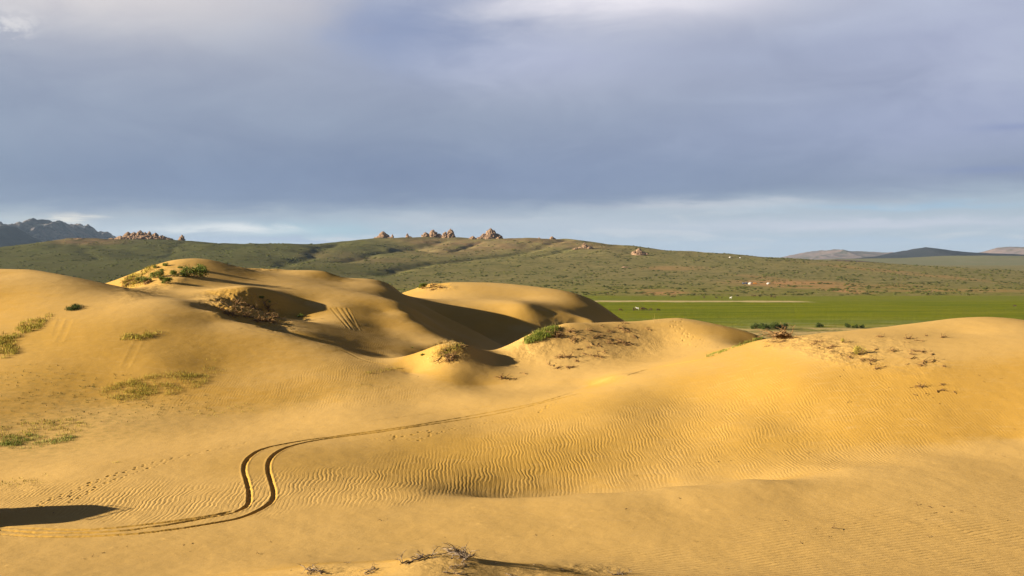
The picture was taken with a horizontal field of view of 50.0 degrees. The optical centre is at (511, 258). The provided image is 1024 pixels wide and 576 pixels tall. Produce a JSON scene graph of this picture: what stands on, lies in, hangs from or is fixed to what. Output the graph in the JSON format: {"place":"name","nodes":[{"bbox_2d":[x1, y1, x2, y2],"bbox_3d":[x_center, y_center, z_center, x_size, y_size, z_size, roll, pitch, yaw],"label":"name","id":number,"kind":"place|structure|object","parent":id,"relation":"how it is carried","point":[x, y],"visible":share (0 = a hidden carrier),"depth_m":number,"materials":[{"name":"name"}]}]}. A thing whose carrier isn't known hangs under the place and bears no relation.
{"place":"outdoors","nodes":[
{"label":"outdoors","id":0,"kind":"place"},
{"bbox_2d":[0,225,42,246],"bbox_3d":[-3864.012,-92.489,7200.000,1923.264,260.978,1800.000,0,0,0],"label":"mountain","id":1,"kind":"structure","parent":0,"point":[11,236],"depth_m":7133.27,"materials":[{"name":"grey stone"}]},
{"bbox_2d":[15,312,52,333],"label":"grass","id":2,"kind":"structure","parent":0,"point":[39,321],"depth_m":115.56,"materials":[{"name":"plant"}]},
{"bbox_2d":[0,432,80,448],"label":"grass","id":3,"kind":"structure","parent":0,"point":[9,443],"depth_m":83.84,"materials":[{"name":"green plant"}]},
{"bbox_2d":[0,218,115,241],"bbox_3d":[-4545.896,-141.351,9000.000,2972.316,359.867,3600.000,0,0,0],"label":"mountain","id":4,"kind":"structure","parent":0,"point":[43,230],"depth_m":8579.63,"materials":[{"name":"grey stone"}]},
{"bbox_2d":[0,461,117,486],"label":"grass","id":5,"kind":"structure","parent":0,"point":[23,481],"depth_m":68.51,"materials":[{"name":"plant"}]},
{"bbox_2d":[64,304,83,310],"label":"grass","id":6,"kind":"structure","parent":0,"point":[74,306],"depth_m":122.94,"materials":[{"name":"green plant"}]},
{"bbox_2d":[121,265,155,288],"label":"grass","id":7,"kind":"structure","parent":0,"point":[146,271],"depth_m":166.90,"materials":[{"name":"plant"}]},
{"bbox_2d":[120,330,165,339],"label":"grass","id":8,"kind":"structure","parent":0,"point":[136,335],"depth_m":111.44,"materials":[{"name":"green plant"}]},
{"bbox_2d":[0,258,1023,575],"bbox_3d":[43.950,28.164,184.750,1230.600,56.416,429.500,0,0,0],"label":"sand dunes","id":9,"kind":"structure","parent":0,"point":[842,464],"depth_m":81.33,"materials":[{"name":"beige sand"}]},
{"bbox_2d":[0,331,20,357],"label":"grass","id":10,"kind":"structure","parent":9,"relation":"on","point":[7,342],"depth_m":108.50,"materials":[{"name":"green plant"}]},
{"bbox_2d":[0,418,90,439],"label":"grass","id":11,"kind":"structure","parent":9,"relation":"on","point":[43,427],"depth_m":87.41,"materials":[{"name":"green plant"}]},
{"bbox_2d":[2,365,219,426],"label":"seedlings","id":12,"kind":"object","parent":9,"relation":"on","point":[86,400],"visible":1,"depth_m":94.38,"materials":[{"name":"green plant"}]},
{"bbox_2d":[139,276,151,282],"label":"green shrub","id":13,"kind":"object","parent":9,"relation":"on","point":[141,279],"visible":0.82,"depth_m":160.94,"materials":[{"name":"green plant"}]},
{"bbox_2d":[148,268,165,278],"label":"green shrub","id":14,"kind":"object","parent":9,"relation":"on","point":[158,274],"visible":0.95,"depth_m":163.50,"materials":[{"name":"green plant"}]},
{"bbox_2d":[99,365,225,401],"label":"grass","id":15,"kind":"structure","parent":9,"relation":"on","point":[146,386],"depth_m":98.69,"materials":[{"name":"green plant"}]},
{"bbox_2d":[161,277,173,282],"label":"green shrub","id":16,"kind":"object","parent":9,"relation":"on","point":[167,279],"visible":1,"depth_m":157.37,"materials":[{"name":"green plant"}]},
{"bbox_2d":[169,270,179,276],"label":"green shrub","id":17,"kind":"object","parent":9,"relation":"on","point":[173,272],"visible":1,"depth_m":161.78,"materials":[{"name":"green plant"}]},
{"bbox_2d":[179,264,208,277],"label":"green shrub","id":18,"kind":"object","parent":9,"relation":"on","point":[196,270],"visible":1,"depth_m":163.08,"materials":[{"name":"green plant"}]},
{"bbox_2d":[231,297,248,306],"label":"dead root","id":19,"kind":"object","parent":9,"relation":"on","point":[237,301],"visible":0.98,"depth_m":147.26,"materials":[{"name":"brown wood"}]},
{"bbox_2d":[300,563,325,573],"bbox_3d":[-8.152,12.561,44.682,1.555,0.414,1.469,-4,-4,6],"label":"dead shrub","id":20,"kind":"object","parent":9,"relation":"on","point":[313,569],"visible":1,"depth_m":44.71,"materials":[{"name":"brown wood"}]},
{"bbox_2d":[359,562,377,574],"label":"dead shrub","id":21,"kind":"object","parent":9,"relation":"on","point":[370,570],"visible":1,"depth_m":43.68,"materials":[{"name":"brown wood"}]},
{"bbox_2d":[366,342,465,372],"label":"grass","id":22,"kind":"structure","parent":9,"relation":"on","point":[435,355],"depth_m":111.22,"materials":[{"name":"green plant"}]},
{"bbox_2d":[395,545,439,564],"bbox_3d":[-3.755,12.057,44.764,2.239,0.516,1.162,0,0,-30],"label":"dead shrub","id":23,"kind":"object","parent":9,"relation":"on","point":[418,558],"visible":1,"depth_m":44.63,"materials":[{"name":"brown wood"}]},
{"bbox_2d":[418,283,426,288],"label":"green shrub","id":24,"kind":"object","parent":9,"relation":"on","point":[422,285],"visible":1,"depth_m":240.08,"materials":[{"name":"green plant"}]},
{"bbox_2d":[444,352,457,362],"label":"dead root","id":25,"kind":"object","parent":9,"relation":"on","point":[452,355],"visible":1,"depth_m":110.00,"materials":[{"name":"brown wood"}]},
{"bbox_2d":[443,567,464,574],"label":"dead shrub","id":26,"kind":"object","parent":9,"relation":"on","point":[446,572],"visible":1,"depth_m":42.30,"materials":[{"name":"brown wood"}]},
{"bbox_2d":[432,542,478,562],"bbox_3d":[-2.300,11.999,45.249,2.528,0.616,2.181,0,-5,31],"label":"dead shrub","id":27,"kind":"object","parent":9,"relation":"on","point":[461,554],"visible":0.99,"depth_m":45.35,"materials":[{"name":"brown wood"}]},
{"bbox_2d":[449,559,466,569],"bbox_3d":[-2.041,12.072,43.405,0.955,0.314,0.755,8,-2,-20],"label":"dead shrub","id":28,"kind":"object","parent":9,"relation":"on","point":[456,566],"visible":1,"depth_m":43.41,"materials":[{"name":"brown wood"}]},
{"bbox_2d":[548,330,566,336],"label":"dead root","id":29,"kind":"object","parent":9,"relation":"on","point":[557,333],"visible":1,"depth_m":119.81,"materials":[{"name":"brown wood"}]},
{"bbox_2d":[559,350,574,358],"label":"dead root","id":30,"kind":"object","parent":9,"relation":"on","point":[568,356],"visible":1,"depth_m":114.57,"materials":[{"name":"brown wood"}]},
{"bbox_2d":[569,334,578,342],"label":"dead root","id":31,"kind":"object","parent":9,"relation":"on","point":[573,338],"visible":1,"depth_m":119.48,"materials":[{"name":"brown wood"}]},
{"bbox_2d":[609,568,631,574],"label":"dead shrub","id":32,"kind":"object","parent":9,"relation":"on","point":[617,573],"visible":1,"depth_m":47.59,"materials":[{"name":"brown wood"}]},
{"bbox_2d":[615,322,630,332],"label":"dead root","id":33,"kind":"object","parent":9,"relation":"on","point":[622,328],"visible":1,"depth_m":124.70,"materials":[{"name":"brown wood"}]},
{"bbox_2d":[616,336,633,344],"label":"dead root","id":34,"kind":"object","parent":9,"relation":"on","point":[620,341],"visible":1,"depth_m":120.90,"materials":[{"name":"brown wood"}]},
{"bbox_2d":[756,326,793,338],"bbox_3d":[8.550,2.412,36.002,0.985,0.406,1.410,10,-15,-37],"label":"dead root","id":35,"kind":"object","parent":9,"relation":"on","point":[775,333],"visible":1,"depth_m":35.86,"materials":[{"name":"brown wood"}]},
{"bbox_2d":[768,322,794,337],"bbox_3d":[8.842,2.342,35.989,0.761,0.479,1.164,7,-14,-26],"label":"dead root","id":36,"kind":"object","parent":9,"relation":"on","point":[786,334],"visible":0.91,"depth_m":35.79,"materials":[{"name":"brown wood"}]},
{"bbox_2d":[849,345,865,354],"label":"withered shrub","id":37,"kind":"object","parent":9,"relation":"on","point":[856,350],"visible":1,"depth_m":95.03,"materials":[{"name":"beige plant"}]},
{"bbox_2d":[0,237,1023,338],"bbox_3d":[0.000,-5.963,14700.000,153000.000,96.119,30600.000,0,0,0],"label":"ground","id":38,"kind":"structure","parent":0,"point":[830,311],"depth_m":1601.47,"materials":[{"name":"green plant"}]},
{"bbox_2d":[109,230,174,239],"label":"rock outcrop","id":39,"kind":"object","parent":38,"relation":"on","point":[140,234],"visible":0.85,"depth_m":2551.14,"materials":[{"name":"stone"}]},
{"bbox_2d":[374,231,389,237],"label":"rock outcrop","id":40,"kind":"object","parent":38,"relation":"on","point":[382,234],"visible":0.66,"depth_m":2694.15,"materials":[{"name":"stone"}]},
{"bbox_2d":[421,230,441,237],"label":"rock outcrop","id":41,"kind":"object","parent":38,"relation":"on","point":[432,233],"visible":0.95,"depth_m":2673.03,"materials":[{"name":"stone"}]},
{"bbox_2d":[441,229,455,237],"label":"rock outcrop","id":42,"kind":"object","parent":38,"relation":"on","point":[450,233],"visible":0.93,"depth_m":2664.52,"materials":[{"name":"stone"}]},
{"bbox_2d":[476,228,502,238],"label":"rock outcrop","id":43,"kind":"object","parent":38,"relation":"on","point":[490,232],"visible":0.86,"depth_m":2631.30,"materials":[{"name":"stone"}]},
{"bbox_2d":[0,238,1023,294],"bbox_3d":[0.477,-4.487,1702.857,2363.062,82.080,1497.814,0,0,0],"label":"steppe shrubs","id":44,"kind":"object","parent":38,"relation":"on","point":[830,289],"visible":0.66,"depth_m":1548.09,"materials":[{"name":"green plant"}]},
{"bbox_2d":[578,243,593,248],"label":"rock outcrop","id":45,"kind":"object","parent":38,"relation":"on","point":[584,245],"visible":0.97,"depth_m":2245.77,"materials":[{"name":"stone"}]},
{"bbox_2d":[631,248,647,254],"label":"rock outcrop","id":46,"kind":"object","parent":38,"relation":"on","point":[638,251],"visible":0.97,"depth_m":2074.96,"materials":[{"name":"stone"}]},
{"bbox_2d":[750,323,759,328],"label":"dark shrub","id":47,"kind":"object","parent":38,"relation":"on","point":[755,325],"visible":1,"depth_m":499.94,"materials":[{"name":"green plant"}]},
{"bbox_2d":[759,323,767,329],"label":"dark shrub","id":48,"kind":"object","parent":38,"relation":"on","point":[762,326],"visible":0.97,"depth_m":496.38,"materials":[{"name":"green plant"}]},
{"bbox_2d":[767,321,781,329],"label":"dark shrub","id":49,"kind":"object","parent":38,"relation":"on","point":[774,325],"visible":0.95,"depth_m":494.96,"materials":[{"name":"green plant"}]},
{"bbox_2d":[0,0,1023,256],"label":"sky","id":50,"kind":"structure","parent":0,"point":[760,128],"materials":[{"name":"grey"}]},
{"bbox_2d":[523,325,560,343],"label":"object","id":51,"kind":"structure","parent":0,"point":[533,335],"depth_m":119.67,"materials":[{"name":"green plant"}]},
{"bbox_2d":[705,337,763,356],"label":"grass","id":52,"kind":"structure","parent":0,"point":[712,353],"depth_m":107.63,"materials":[{"name":"plant"}]},
{"bbox_2d":[779,249,893,259],"bbox_3d":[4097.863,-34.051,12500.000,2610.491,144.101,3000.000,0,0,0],"label":"hill","id":53,"kind":"structure","parent":0,"point":[830,254],"depth_m":11898.07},
{"bbox_2d":[835,259,880,262],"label":"hill","id":54,"kind":"structure","parent":0,"point":[851,260],"depth_m":3549.97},
{"bbox_2d":[818,255,1023,264],"bbox_3d":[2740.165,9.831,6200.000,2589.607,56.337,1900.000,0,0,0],"label":"hill","id":55,"kind":"structure","parent":0,"point":[975,260],"depth_m":5701.46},
{"bbox_2d":[854,247,1023,258],"bbox_3d":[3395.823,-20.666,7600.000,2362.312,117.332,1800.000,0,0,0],"label":"hill","id":56,"kind":"structure","parent":0,"point":[923,252],"depth_m":7287.98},
{"bbox_2d":[979,247,1023,254],"bbox_3d":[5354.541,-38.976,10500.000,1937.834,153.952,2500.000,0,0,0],"label":"hill","id":57,"kind":"structure","parent":0,"point":[1009,250],"depth_m":10412.39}
]}

